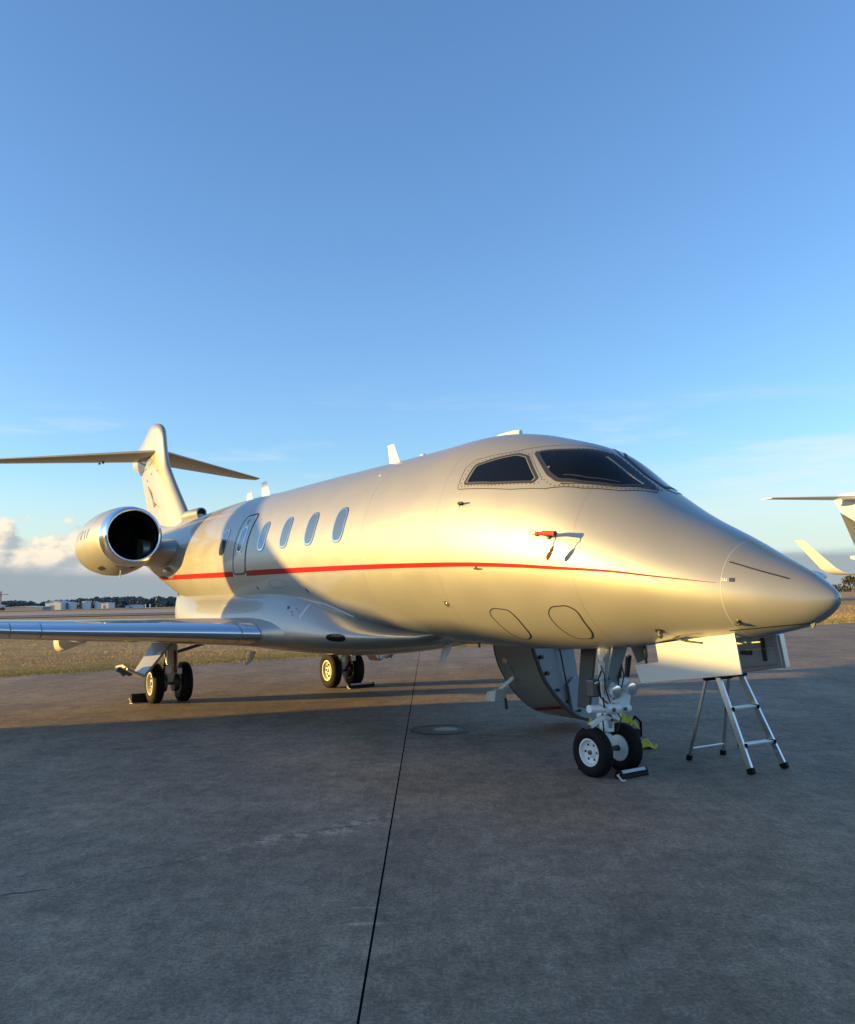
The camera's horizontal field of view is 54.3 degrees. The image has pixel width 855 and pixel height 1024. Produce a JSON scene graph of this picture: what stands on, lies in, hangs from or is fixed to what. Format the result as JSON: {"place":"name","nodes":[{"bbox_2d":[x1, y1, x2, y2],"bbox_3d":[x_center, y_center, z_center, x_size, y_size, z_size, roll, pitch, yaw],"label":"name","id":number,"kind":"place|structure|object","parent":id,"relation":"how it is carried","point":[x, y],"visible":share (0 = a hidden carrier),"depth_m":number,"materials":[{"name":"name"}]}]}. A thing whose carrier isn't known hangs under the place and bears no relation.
{"place":"outdoors","nodes":[
{"label":"outdoors","id":0,"kind":"place"},
{"bbox_2d":[0,591,7,607],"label":"distant jet","id":1,"kind":"object","parent":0,"point":[1,605],"visible":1,"depth_m":258.74,"materials":[{"name":"grey metal"}]},
{"bbox_2d":[24,607,174,610],"bbox_3d":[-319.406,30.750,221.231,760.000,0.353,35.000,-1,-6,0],"label":"runway","id":2,"kind":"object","parent":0,"point":[87,609],"visible":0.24,"depth_m":220.50,"materials":[{"name":"grey asphalt"}]},
{"bbox_2d":[0,622,854,1023],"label":"apron","id":3,"kind":"object","parent":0,"point":[512,864],"visible":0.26,"depth_m":5.47,"materials":[{"name":"concrete"}]},
{"bbox_2d":[129,693,147,703],"bbox_3d":[-4.814,3.115,13.952,0.398,0.140,0.324,2,-7,-33],"label":"wheel chock","id":4,"kind":"object","parent":3,"relation":"on","point":[137,697],"visible":0.69,"depth_m":13.93,"materials":[{"name":"rubber"}]},
{"bbox_2d":[4,820,390,894],"bbox_3d":[-1.819,2.253,5.276,3.687,0.001,0.160,3,-7,-33],"label":"crack","id":5,"kind":"object","parent":3,"relation":"on","point":[190,858],"visible":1,"depth_m":5.38,"materials":[{"name":"black"}]},
{"bbox_2d":[347,682,374,688],"bbox_3d":[-1.243,3.215,15.448,0.598,0.084,0.193,2,-7,-33],"label":"wheel chock","id":6,"kind":"object","parent":3,"relation":"on","point":[361,685],"visible":1,"depth_m":15.44,"materials":[{"name":"rubber"}]},
{"bbox_2d":[0,424,841,777],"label":"business jet","id":7,"kind":"object","parent":3,"relation":"on","point":[442,550],"visible":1,"depth_m":8.44,"materials":[{"name":"silver metal"}]},
{"bbox_2d":[115,643,172,676],"bbox_3d":[-4.643,2.398,13.477,0.854,0.550,0.599,2,-7,-33],"label":"main gear door","id":8,"kind":"structure","parent":7,"relation":"in","point":[155,651],"depth_m":13.44,"materials":[{"name":"silver metal"}]},
{"bbox_2d":[219,529,230,555],"bbox_3d":[-3.259,0.489,13.413,0.138,0.432,0.301,2,-7,-33],"label":"window","id":9,"kind":"structure","parent":7,"relation":"in","point":[224,540],"depth_m":13.39,"materials":[{"name":"blue"}]},
{"bbox_2d":[257,522,270,550],"bbox_3d":[-2.355,0.354,12.024,0.135,0.432,0.301,2,-7,-33],"label":"window","id":10,"kind":"structure","parent":7,"relation":"in","point":[263,535],"depth_m":12.01,"materials":[{"name":"blue"}]},
{"bbox_2d":[279,517,293,548],"bbox_3d":[-1.915,0.284,11.354,0.135,0.432,0.301,2,-7,-33],"label":"window","id":11,"kind":"structure","parent":7,"relation":"in","point":[287,527],"depth_m":11.34,"materials":[{"name":"blue"}]},
{"bbox_2d":[304,512,319,545],"bbox_3d":[-1.478,0.218,10.691,0.134,0.432,0.301,2,-7,-33],"label":"window","id":12,"kind":"structure","parent":7,"relation":"in","point":[311,526],"depth_m":10.67,"materials":[{"name":"blue"}]},
{"bbox_2d":[332,507,348,542],"bbox_3d":[-1.044,0.157,10.035,0.133,0.432,0.301,2,-7,-33],"label":"window","id":13,"kind":"structure","parent":7,"relation":"in","point":[339,524],"depth_m":10.02,"materials":[{"name":"blue"}]},
{"bbox_2d":[367,654,393,660],"bbox_3d":[-1.041,2.553,15.822,0.854,0.550,0.599,2,-7,-33],"label":"main gear door","id":14,"kind":"structure","parent":7,"relation":"in","point":[372,657],"depth_m":15.72,"materials":[{"name":"silver metal"}]},
{"bbox_2d":[468,455,533,481],"bbox_3d":[0.751,-0.395,8.015,0.250,0.338,0.895,4,-8,-44],"label":"side window","id":15,"kind":"structure","parent":7,"relation":"in","point":[512,468],"depth_m":8.00,"materials":[{"name":"black glass"}]},
{"bbox_2d":[486,645,597,720],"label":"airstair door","id":16,"kind":"structure","parent":7,"relation":"in","point":[546,680],"depth_m":9.89,"materials":[{"name":"silver metal"}]},
{"bbox_2d":[529,530,556,559],"bbox_3d":[0.980,0.283,7.133,0.054,0.271,0.348,2,-7,-33],"label":"probe cover","id":17,"kind":"object","parent":7,"relation":"attached to","point":[551,550],"visible":1,"depth_m":7.05,"materials":[{"name":"red fabric"}]},
{"bbox_2d":[577,649,596,707],"bbox_3d":[1.620,1.663,8.455,0.059,0.660,0.337,2,-7,-33],"label":"nose gear door","id":18,"kind":"structure","parent":7,"relation":"in","point":[587,656],"depth_m":8.45,"materials":[{"name":"grey paint"}]},
{"bbox_2d":[587,712,641,738],"bbox_3d":[1.819,2.217,8.248,0.757,0.508,0.216,2,-7,-33],"label":"strap bundle","id":19,"kind":"object","parent":7,"relation":"attached to","point":[629,720],"visible":0.23,"depth_m":8.33,"materials":[{"name":"fabric"}]},
{"bbox_2d":[631,646,648,662],"bbox_3d":[1.991,1.332,7.798,0.057,0.168,0.197,2,-7,-33],"label":"nose gear door","id":20,"kind":"structure","parent":7,"relation":"in","point":[638,652],"depth_m":7.80,"materials":[{"name":"silver metal"}]},
{"bbox_2d":[635,633,742,682],"bbox_3d":[2.102,1.210,6.825,0.021,0.472,1.235,2,-6,-26],"label":"bay door","id":21,"kind":"structure","parent":7,"relation":"in","point":[716,656],"depth_m":6.71,"materials":[{"name":"white metal"}]},
{"bbox_2d":[736,634,789,672],"bbox_3d":[2.381,1.189,6.851,0.598,0.451,0.930,2,-7,-33],"label":"bay door","id":22,"kind":"structure","parent":7,"relation":"in","point":[765,653],"depth_m":6.76,"materials":[{"name":"white paint"}]},
{"bbox_2d":[409,724,471,734],"bbox_3d":[0.164,2.721,10.421,0.780,0.007,0.780,-1,-6,0],"label":"manhole cover","id":23,"kind":"object","parent":3,"relation":"on","point":[443,729],"visible":1,"depth_m":10.38,"materials":[{"name":"metal"}]},
{"bbox_2d":[615,766,648,781],"bbox_3d":[1.853,2.364,7.531,0.408,0.074,0.170,2,-7,-33],"label":"wheel chock","id":24,"kind":"object","parent":3,"relation":"on","point":[621,775],"visible":1,"depth_m":7.52,"materials":[{"name":"rubber"}]},
{"bbox_2d":[641,736,657,748],"bbox_3d":[2.331,2.469,8.917,0.273,0.117,0.222,0,-6,-11],"label":"cleaning cloth","id":25,"kind":"object","parent":3,"relation":"on","point":[646,742],"visible":0.82,"depth_m":8.88,"materials":[{"name":"yellow fabric"}]},
{"bbox_2d":[686,672,788,774],"bbox_3d":[2.964,1.999,8.042,0.519,0.879,0.859,2,-6,-26],"label":"step ladder","id":26,"kind":"object","parent":3,"relation":"on","point":[729,711],"visible":0.82,"depth_m":7.91,"materials":[{"name":"metal"}]},
{"bbox_2d":[760,492,854,574],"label":"parked jet","id":27,"kind":"object","parent":3,"relation":"on","point":[845,503],"visible":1,"depth_m":52.98,"materials":[{"name":"grey metal"}]},
{"bbox_2d":[0,586,854,677],"bbox_3d":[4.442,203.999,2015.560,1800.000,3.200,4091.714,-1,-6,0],"label":"field","id":28,"kind":"structure","parent":0,"point":[101,650],"depth_m":26.97,"materials":[{"name":"brown plant"}]},
{"bbox_2d":[4,606,51,610],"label":"hangar","id":29,"kind":"structure","parent":28,"relation":"on","point":[21,608],"depth_m":517.14,"materials":[{"name":"grey metal"}]},
{"bbox_2d":[45,600,68,609],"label":"hangar","id":30,"kind":"structure","parent":28,"relation":"on","point":[60,605],"depth_m":557.23,"materials":[{"name":"grey metal"}]},
{"bbox_2d":[67,602,76,608],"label":"storage tank","id":31,"kind":"object","parent":28,"relation":"on","point":[72,605],"visible":0.94,"depth_m":564.61,"materials":[{"name":"grey"}]},
{"bbox_2d":[81,601,90,608],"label":"storage tank","id":32,"kind":"object","parent":28,"relation":"on","point":[85,604],"visible":0.86,"depth_m":566.41,"materials":[{"name":"grey"}]},
{"bbox_2d":[0,596,176,609],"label":"treeline","id":33,"kind":"object","parent":28,"relation":"on","point":[156,601],"visible":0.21,"depth_m":642.29,"materials":[{"name":"green plant"}]},
{"bbox_2d":[94,602,100,608],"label":"storage tank","id":34,"kind":"object","parent":28,"relation":"on","point":[97,605],"visible":0.86,"depth_m":570.95,"materials":[{"name":"grey"}]},
{"bbox_2d":[101,602,114,608],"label":"terminal building","id":35,"kind":"structure","parent":28,"relation":"on","point":[104,605],"depth_m":587.00,"materials":[{"name":"grey metal"}]},
{"bbox_2d":[125,605,143,607],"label":"shed","id":36,"kind":"structure","parent":28,"relation":"on","point":[134,606],"depth_m":596.69,"materials":[{"name":"grey metal"}]},
{"bbox_2d":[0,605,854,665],"bbox_3d":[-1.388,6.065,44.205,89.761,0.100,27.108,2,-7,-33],"label":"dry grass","id":37,"kind":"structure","parent":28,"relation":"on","point":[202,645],"depth_m":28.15,"materials":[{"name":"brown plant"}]},
{"bbox_2d":[812,570,826,578],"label":"parked jet","id":38,"kind":"object","parent":28,"relation":"on","point":[823,575],"visible":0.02,"depth_m":91.78,"materials":[{"name":"grey"}]},
{"bbox_2d":[832,583,854,591],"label":"hedgerow","id":39,"kind":"object","parent":28,"relation":"on","point":[841,589],"visible":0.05,"depth_m":247.71,"materials":[{"name":"green plant"}]},
{"bbox_2d":[839,575,854,590],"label":"tree","id":40,"kind":"object","parent":28,"relation":"on","point":[847,578],"visible":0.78,"depth_m":243.30,"materials":[{"name":"green plant"}]},
{"bbox_2d":[0,597,854,615],"bbox_3d":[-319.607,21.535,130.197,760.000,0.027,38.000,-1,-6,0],"label":"taxiway","id":41,"kind":"structure","parent":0,"point":[86,612],"depth_m":126.54,"materials":[{"name":"grey asphalt"}]},
{"bbox_2d":[0,598,854,617],"bbox_3d":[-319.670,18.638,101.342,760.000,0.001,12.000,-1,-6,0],"label":"road","id":42,"kind":"structure","parent":0,"point":[150,614],"depth_m":101.21,"materials":[{"name":"grey asphalt"}]},
{"bbox_2d":[0,0,854,603],"label":"sky","id":43,"kind":"structure","parent":0,"point":[298,241],"materials":[{"name":"blue"}]}
]}

